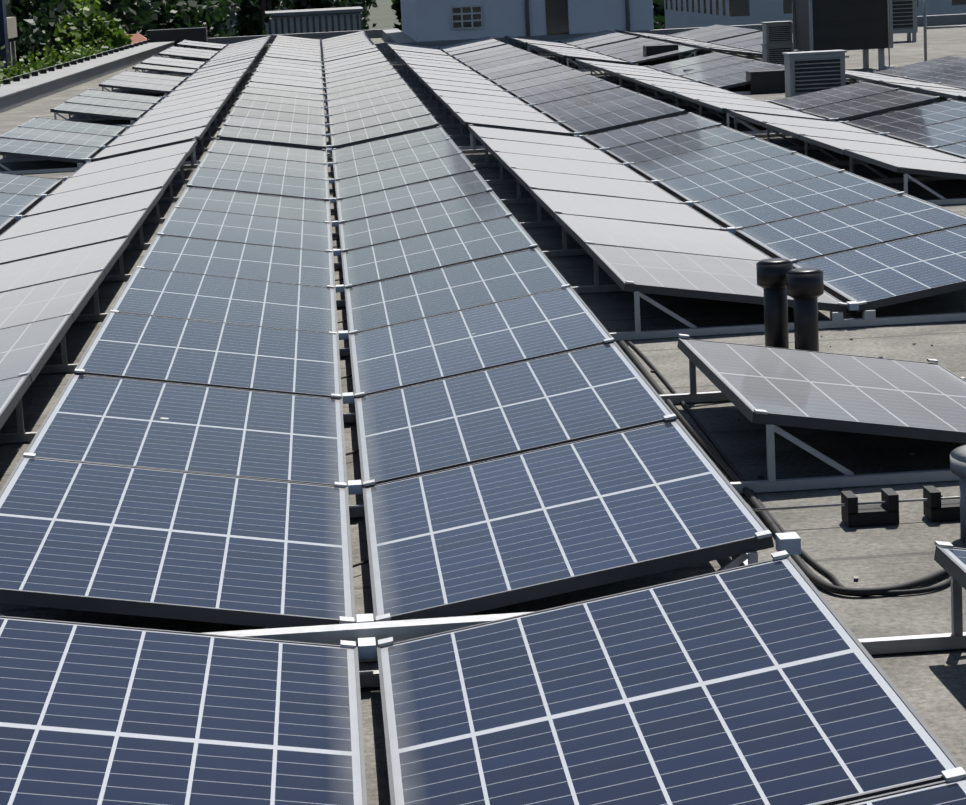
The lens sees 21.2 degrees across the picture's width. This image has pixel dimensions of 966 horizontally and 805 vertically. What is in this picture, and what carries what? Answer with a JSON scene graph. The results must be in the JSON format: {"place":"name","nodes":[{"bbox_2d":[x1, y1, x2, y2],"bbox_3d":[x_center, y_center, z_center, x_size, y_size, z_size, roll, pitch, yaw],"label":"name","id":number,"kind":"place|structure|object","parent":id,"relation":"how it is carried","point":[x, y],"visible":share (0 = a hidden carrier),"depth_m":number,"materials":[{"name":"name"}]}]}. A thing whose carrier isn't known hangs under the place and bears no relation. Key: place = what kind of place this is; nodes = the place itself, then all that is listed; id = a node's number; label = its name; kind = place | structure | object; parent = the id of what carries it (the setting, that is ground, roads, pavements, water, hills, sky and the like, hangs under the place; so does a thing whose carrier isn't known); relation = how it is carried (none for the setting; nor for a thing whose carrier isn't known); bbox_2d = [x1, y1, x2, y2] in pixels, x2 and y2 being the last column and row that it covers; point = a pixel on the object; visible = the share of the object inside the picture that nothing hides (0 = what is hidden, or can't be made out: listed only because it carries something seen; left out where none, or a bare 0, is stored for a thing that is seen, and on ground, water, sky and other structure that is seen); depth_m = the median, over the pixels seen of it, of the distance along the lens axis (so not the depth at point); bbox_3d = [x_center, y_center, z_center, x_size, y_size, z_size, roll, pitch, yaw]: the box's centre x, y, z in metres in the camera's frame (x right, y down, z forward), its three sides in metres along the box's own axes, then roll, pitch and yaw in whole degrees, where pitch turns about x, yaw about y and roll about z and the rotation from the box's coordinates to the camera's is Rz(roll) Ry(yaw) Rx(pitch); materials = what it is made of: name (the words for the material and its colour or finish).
{"place":"outdoors","nodes":[
{"label":"outdoors","id":0,"kind":"place"},
{"bbox_2d":[0,0,16,70],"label":"street building","id":1,"kind":"structure","parent":0,"point":[8,29],"depth_m":160.98,"materials":[{"name":"glass"}]},
{"bbox_2d":[85,34,146,44],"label":"red roof house","id":2,"kind":"structure","parent":0,"point":[135,38],"depth_m":201.08,"materials":[{"name":"tile"}]},
{"bbox_2d":[361,0,400,29],"bbox_3d":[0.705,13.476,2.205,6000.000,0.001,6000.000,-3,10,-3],"label":"ground","id":3,"kind":"structure","parent":0,"point":[382,15],"depth_m":745.56,"materials":[{"name":"concrete"}]},
{"bbox_2d":[30,0,71,18],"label":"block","id":4,"kind":"structure","parent":3,"relation":"on","point":[44,11],"depth_m":259.73,"materials":[{"name":"white"}]},
{"bbox_2d":[42,0,132,68],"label":"lime trees","id":5,"kind":"object","parent":3,"relation":"on","point":[101,27],"depth_m":166.80,"materials":[{"name":"green plant"}]},
{"bbox_2d":[10,0,401,47],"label":"trees","id":6,"kind":"object","parent":3,"relation":"on","point":[134,16],"materials":[{"name":"green plant"}]},
{"bbox_2d":[222,6,363,34],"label":"long beige block","id":7,"kind":"structure","parent":3,"relation":"on","point":[314,20],"depth_m":246.77,"materials":[{"name":"beige metal"}]},
{"bbox_2d":[13,0,664,68],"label":"trees","id":8,"kind":"object","parent":3,"relation":"on","point":[24,47],"depth_m":179.79,"materials":[{"name":"green plant"}]},
{"bbox_2d":[400,0,653,44],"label":"building","id":9,"kind":"structure","parent":3,"relation":"on","point":[431,20],"depth_m":51.52,"materials":[{"name":"white paint"}]},
{"bbox_2d":[664,0,965,28],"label":"neighbour block","id":10,"kind":"structure","parent":3,"relation":"on","point":[690,13],"depth_m":82.09,"materials":[{"name":"white paint"}]},
{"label":"street tree trunks","id":11,"kind":"object","parent":3,"relation":"on","visible":0},
{"bbox_2d":[0,32,113,83],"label":"bushes","id":12,"kind":"object","parent":11,"relation":"attached to","point":[74,55],"visible":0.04,"depth_m":138.02,"materials":[{"name":"green plant"}]},
{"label":"building walls","id":13,"kind":"object","parent":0,"visible":0},
{"bbox_2d":[0,24,965,804],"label":"roof surface","id":14,"kind":"object","parent":13,"relation":"on","point":[930,686],"depth_m":8.94,"materials":[{"name":"grey concrete"}]},
{"bbox_2d":[146,27,207,48],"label":"roof plant box","id":15,"kind":"object","parent":14,"relation":"on","point":[199,34],"visible":0.57,"depth_m":61.09,"materials":[{"name":"grey metal"}]},
{"bbox_2d":[15,39,932,658],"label":"clamps","id":16,"kind":"object","parent":14,"relation":"on","point":[367,647],"visible":0.73,"depth_m":12.98,"materials":[{"name":"silver metal"}]},
{"bbox_2d":[204,553,747,652],"bbox_3d":[-0.250,0.135,8.778,1.693,0.078,5.260,-3,10,-3],"label":"mounting rail","id":17,"kind":"object","parent":14,"relation":"on","point":[396,630],"visible":0.12,"depth_m":6.18,"materials":[{"name":"metal"}]},
{"bbox_2d":[0,24,965,782],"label":"mounting frame","id":18,"kind":"object","parent":14,"relation":"on","point":[926,642],"visible":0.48,"depth_m":11.45,"materials":[{"name":"metal"}]},
{"bbox_2d":[0,25,965,804],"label":"solar panels","id":19,"kind":"object","parent":18,"relation":"on","point":[520,439],"visible":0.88,"depth_m":8.46,"materials":[{"name":"blue glass"}]},
{"bbox_2d":[775,532,800,554],"bbox_3d":[0.745,0.345,6.307,0.050,0.040,0.070,-3,10,-3],"label":"junction box","id":20,"kind":"object","parent":18,"relation":"attached to","point":[789,543],"visible":0.93,"depth_m":6.27,"materials":[{"name":"white plastic"}]},
{"bbox_2d":[0,14,965,112],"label":"parapet","id":21,"kind":"structure","parent":14,"relation":"on","point":[22,91],"depth_m":51.17,"materials":[{"name":"grey concrete"}]},
{"bbox_2d":[0,39,151,86],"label":"parapet conductor holders","id":22,"kind":"object","parent":21,"relation":"on","point":[44,70],"visible":0.94,"depth_m":47.11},
{"bbox_2d":[331,197,950,595],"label":"cables","id":23,"kind":"object","parent":14,"relation":"on","point":[769,519],"visible":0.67,"depth_m":7.57,"materials":[{"name":"black rubber"}]},
{"bbox_2d":[643,44,784,93],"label":"dark roof boxes","id":24,"kind":"object","parent":14,"relation":"on","point":[766,81],"visible":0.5,"depth_m":30.43,"materials":[{"name":"black metal"}]},
{"bbox_2d":[760,43,793,63],"bbox_3d":[4.128,-4.838,36.147,0.420,0.370,0.392,-3,10,-3],"label":"condenser unit","id":25,"kind":"object","parent":14,"relation":"on","point":[772,53],"visible":0.52,"depth_m":35.95,"materials":[{"name":"grey metal"}]},
{"bbox_2d":[761,21,792,43],"bbox_3d":[4.120,-4.986,36.123,0.400,0.670,0.372,-3,10,-3],"label":"condenser unit","id":26,"kind":"object","parent":25,"relation":"on","point":[777,32],"visible":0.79,"depth_m":35.92,"materials":[{"name":"grey metal"}]},
{"bbox_2d":[609,303,964,580],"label":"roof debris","id":27,"kind":"object","parent":14,"relation":"on","point":[856,578],"visible":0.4,"depth_m":8.62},
{"bbox_2d":[782,50,846,97],"bbox_3d":[3.585,-3.507,27.902,0.640,0.560,0.362,-3,10,-3],"label":"condenser unit","id":28,"kind":"object","parent":14,"relation":"on","point":[806,72],"visible":0.73,"depth_m":27.73,"materials":[{"name":"grey metal"}]},
{"bbox_2d":[683,0,965,70],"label":"equipment cabinet","id":29,"kind":"object","parent":14,"relation":"on","point":[819,25],"visible":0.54,"depth_m":34.25,"materials":[{"name":"black metal"}]},
{"bbox_2d":[752,485,959,526],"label":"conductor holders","id":30,"kind":"object","parent":14,"relation":"on","point":[885,509],"visible":0.88,"depth_m":7.54,"materials":[{"name":"black plastic"}]},
{"bbox_2d":[892,0,917,40],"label":"condenser unit","id":31,"kind":"object","parent":14,"relation":"on","point":[904,16],"visible":0.4,"depth_m":44.02,"materials":[{"name":"grey metal"}]},
{"bbox_2d":[884,0,964,159],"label":"lightning rods","id":32,"kind":"object","parent":14,"relation":"on","point":[888,67],"visible":0.4,"depth_m":33.60,"materials":[{"name":"silver metal"}]},
{"bbox_2d":[950,445,965,543],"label":"vent pipe","id":33,"kind":"object","parent":14,"relation":"on","point":[958,461],"visible":1,"depth_m":7.25,"materials":[{"name":"metal"}]},
{"bbox_3d":[1.225,-0.105,10.225,0.429,0.006,0.499,-3,10,-3],"label":"vent flashing","id":34,"kind":"object","parent":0,"visible":0},
{"bbox_2d":[756,258,823,351],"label":"vent pipes","id":35,"kind":"object","parent":34,"relation":"on","point":[779,280],"visible":0.69,"depth_m":10.16,"materials":[{"name":"plastic"}]}
]}

